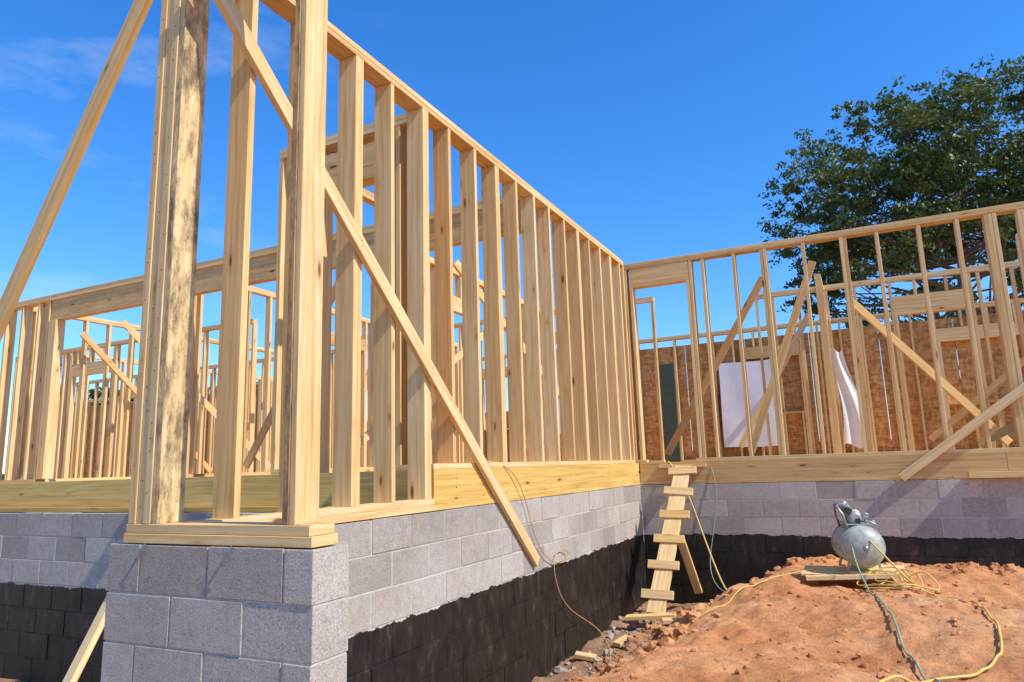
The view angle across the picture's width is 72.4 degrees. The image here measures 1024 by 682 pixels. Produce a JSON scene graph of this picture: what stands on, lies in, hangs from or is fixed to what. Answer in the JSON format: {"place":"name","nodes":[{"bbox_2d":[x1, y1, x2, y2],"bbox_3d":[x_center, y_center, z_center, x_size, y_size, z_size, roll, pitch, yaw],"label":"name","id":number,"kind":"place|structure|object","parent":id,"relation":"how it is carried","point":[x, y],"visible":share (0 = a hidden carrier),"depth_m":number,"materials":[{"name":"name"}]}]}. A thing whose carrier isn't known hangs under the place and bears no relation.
{"place":"outdoors","nodes":[
{"label":"outdoors","id":0,"kind":"place"},
{"bbox_2d":[0,474,1023,681],"bbox_3d":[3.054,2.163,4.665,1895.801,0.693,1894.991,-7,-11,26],"label":"ground","id":1,"kind":"structure","parent":0,"point":[872,633],"depth_m":4.80,"materials":[{"name":"red soil"}]},
{"bbox_2d":[62,591,108,681],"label":"wooden board","id":2,"kind":"object","parent":1,"relation":"on","point":[84,652],"depth_m":4.16,"materials":[{"name":"brown wood"}]},
{"bbox_2d":[88,387,133,405],"bbox_3d":[-23.113,5.932,39.888,4.679,6.795,4.755,-7,-11,26],"label":"broadleaf tree","id":3,"kind":"object","parent":1,"relation":"on","point":[91,394],"visible":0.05,"depth_m":39.81,"materials":[{"name":"green plant"}]},
{"bbox_2d":[1,439,892,482],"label":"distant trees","id":4,"kind":"object","parent":1,"relation":"on","point":[639,472],"depth_m":77.45,"materials":[{"name":"green plant"}]},
{"bbox_2d":[0,478,1023,681],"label":"block foundation","id":5,"kind":"object","parent":1,"relation":"on","point":[467,594],"visible":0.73,"depth_m":5.64,"materials":[{"name":"concrete"}]},
{"bbox_2d":[136,543,232,566],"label":"anchor straps","id":6,"kind":"object","parent":5,"relation":"attached to","point":[224,560],"visible":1,"depth_m":2.70,"materials":[{"name":"metal"}]},
{"bbox_2d":[0,463,639,511],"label":"rim joist","id":7,"kind":"object","parent":5,"relation":"on","point":[259,493],"visible":0.54,"depth_m":5.93,"materials":[{"name":"brown wood"}]},
{"bbox_2d":[123,0,635,547],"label":"front stud wall","id":8,"kind":"structure","parent":5,"relation":"on","point":[589,354],"depth_m":4.12,"materials":[{"name":"brown wood"}]},
{"bbox_2d":[134,6,632,507],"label":"nail heads","id":9,"kind":"object","parent":8,"relation":"attached to","point":[158,318],"visible":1,"depth_m":3.28,"materials":[{"name":"grey metal"}]},
{"bbox_2d":[0,0,1023,565],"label":"diagonal braces","id":10,"kind":"object","parent":5,"relation":"on","point":[92,118],"visible":1,"depth_m":3.62,"materials":[{"name":"brown wood"}]},
{"bbox_2d":[640,451,1023,483],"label":"rim joist","id":11,"kind":"object","parent":5,"relation":"on","point":[1008,464],"visible":0.98,"depth_m":7.91,"materials":[{"name":"beige wood"}]},
{"bbox_2d":[487,461,610,656],"bbox_3d":[0.448,1.875,5.936,0.459,1.721,1.704,-8,-12,31],"label":"extension cord","id":12,"kind":"object","parent":1,"relation":"on","point":[554,561],"visible":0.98,"depth_m":6.15,"materials":[{"name":"beige rubber"}]},
{"bbox_2d":[549,612,668,676],"bbox_3d":[1.152,2.858,6.761,0.789,0.191,2.616,-7,-11,26],"label":"rubble pile","id":13,"kind":"object","parent":1,"relation":"on","point":[612,632],"visible":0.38,"depth_m":6.34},
{"bbox_2d":[574,603,702,661],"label":"lumber offcuts","id":14,"kind":"object","parent":1,"relation":"on","point":[620,642],"visible":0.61,"depth_m":6.51,"materials":[{"name":"brown wood"}]},
{"bbox_2d":[624,466,702,620],"bbox_3d":[1.705,2.186,7.854,0.548,1.532,1.584,-7,-11,26],"label":"plank ladder","id":15,"kind":"object","parent":1,"relation":"on","point":[664,565],"visible":0.98,"depth_m":7.82,"materials":[{"name":"brown wood"}]},
{"bbox_2d":[667,461,726,589],"bbox_3d":[2.204,2.227,8.154,0.328,1.666,1.134,6,-13,-36],"label":"air hose","id":16,"kind":"object","parent":1,"relation":"on","point":[705,540],"visible":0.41,"depth_m":8.16,"materials":[{"name":"yellow rubber"}]},
{"bbox_2d":[609,568,816,657],"bbox_3d":[1.828,2.408,6.170,1.948,0.676,0.302,-1,-10,-2],"label":"air hose","id":17,"kind":"object","parent":1,"relation":"on","point":[728,602],"visible":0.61,"depth_m":6.24,"materials":[{"name":"yellow rubber"}]},
{"bbox_2d":[710,467,781,591],"bbox_3d":[2.518,2.090,7.995,0.301,1.484,1.053,3,-11,-27],"label":"air hose","id":18,"kind":"object","parent":1,"relation":"on","point":[713,533],"visible":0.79,"depth_m":8.33,"materials":[{"name":"green rubber"}]},
{"bbox_2d":[560,554,1023,681],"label":"clay clods","id":19,"kind":"object","parent":1,"relation":"on","point":[667,634],"visible":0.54,"depth_m":5.90,"materials":[{"name":"brown soil"}]},
{"bbox_2d":[801,500,906,580],"bbox_3d":[3.078,1.796,6.383,0.840,0.673,0.693,-7,-11,26],"label":"air compressor","id":20,"kind":"object","parent":1,"relation":"on","point":[851,530],"visible":0.99,"depth_m":6.17,"materials":[{"name":"silver metal"}]},
{"bbox_2d":[757,54,1023,478],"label":"broadleaf tree","id":21,"kind":"object","parent":1,"relation":"on","point":[918,163],"visible":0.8,"depth_m":22.44,"materials":[{"name":"green plant"}]},
{"bbox_2d":[851,547,940,681],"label":"air hose","id":22,"kind":"object","parent":1,"relation":"on","point":[903,647],"visible":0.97,"depth_m":4.72,"materials":[{"name":"green rubber"}]},
{"bbox_2d":[856,566,939,596],"bbox_3d":[3.256,2.029,5.854,0.680,0.242,0.278,-7,-11,26],"label":"extension cord","id":23,"kind":"object","parent":1,"relation":"on","point":[897,585],"visible":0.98,"depth_m":5.85,"materials":[{"name":"yellow rubber"}]},
{"bbox_2d":[868,539,1002,681],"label":"air hose","id":24,"kind":"object","parent":1,"relation":"on","point":[993,662],"visible":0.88,"depth_m":3.95,"materials":[{"name":"yellow rubber"}]},
{"bbox_2d":[0,0,1023,473],"label":"sky","id":25,"kind":"structure","parent":0,"point":[658,128],"materials":[{"name":"blue"}]},
{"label":"subfloor deck","id":26,"kind":"structure","parent":0,"visible":0},
{"bbox_2d":[0,113,1023,482],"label":"interior stud walls","id":27,"kind":"structure","parent":26,"relation":"on","point":[48,433],"depth_m":10.08,"materials":[{"name":"brown wood"}]},
{"bbox_2d":[81,310,1023,480],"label":"osb sheathing","id":28,"kind":"object","parent":27,"relation":"attached to","point":[792,388],"visible":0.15,"depth_m":13.36,"materials":[{"name":"brown wood"}]},
{"bbox_2d":[556,348,862,447],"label":"house wrap sheets","id":29,"kind":"object","parent":27,"relation":"attached to","point":[733,407],"visible":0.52,"depth_m":13.96,"materials":[{"name":"white plastic"}]},
{"bbox_2d":[659,363,680,461],"bbox_3d":[2.798,1.281,12.544,0.340,1.750,0.050,-7,-11,26],"label":"green door panel","id":30,"kind":"structure","parent":26,"relation":"on","point":[670,422],"depth_m":12.52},
{"bbox_2d":[623,201,1023,462],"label":"wing stud wall","id":31,"kind":"structure","parent":26,"relation":"on","point":[661,272],"depth_m":8.22,"materials":[{"name":"brown wood"}]}
]}

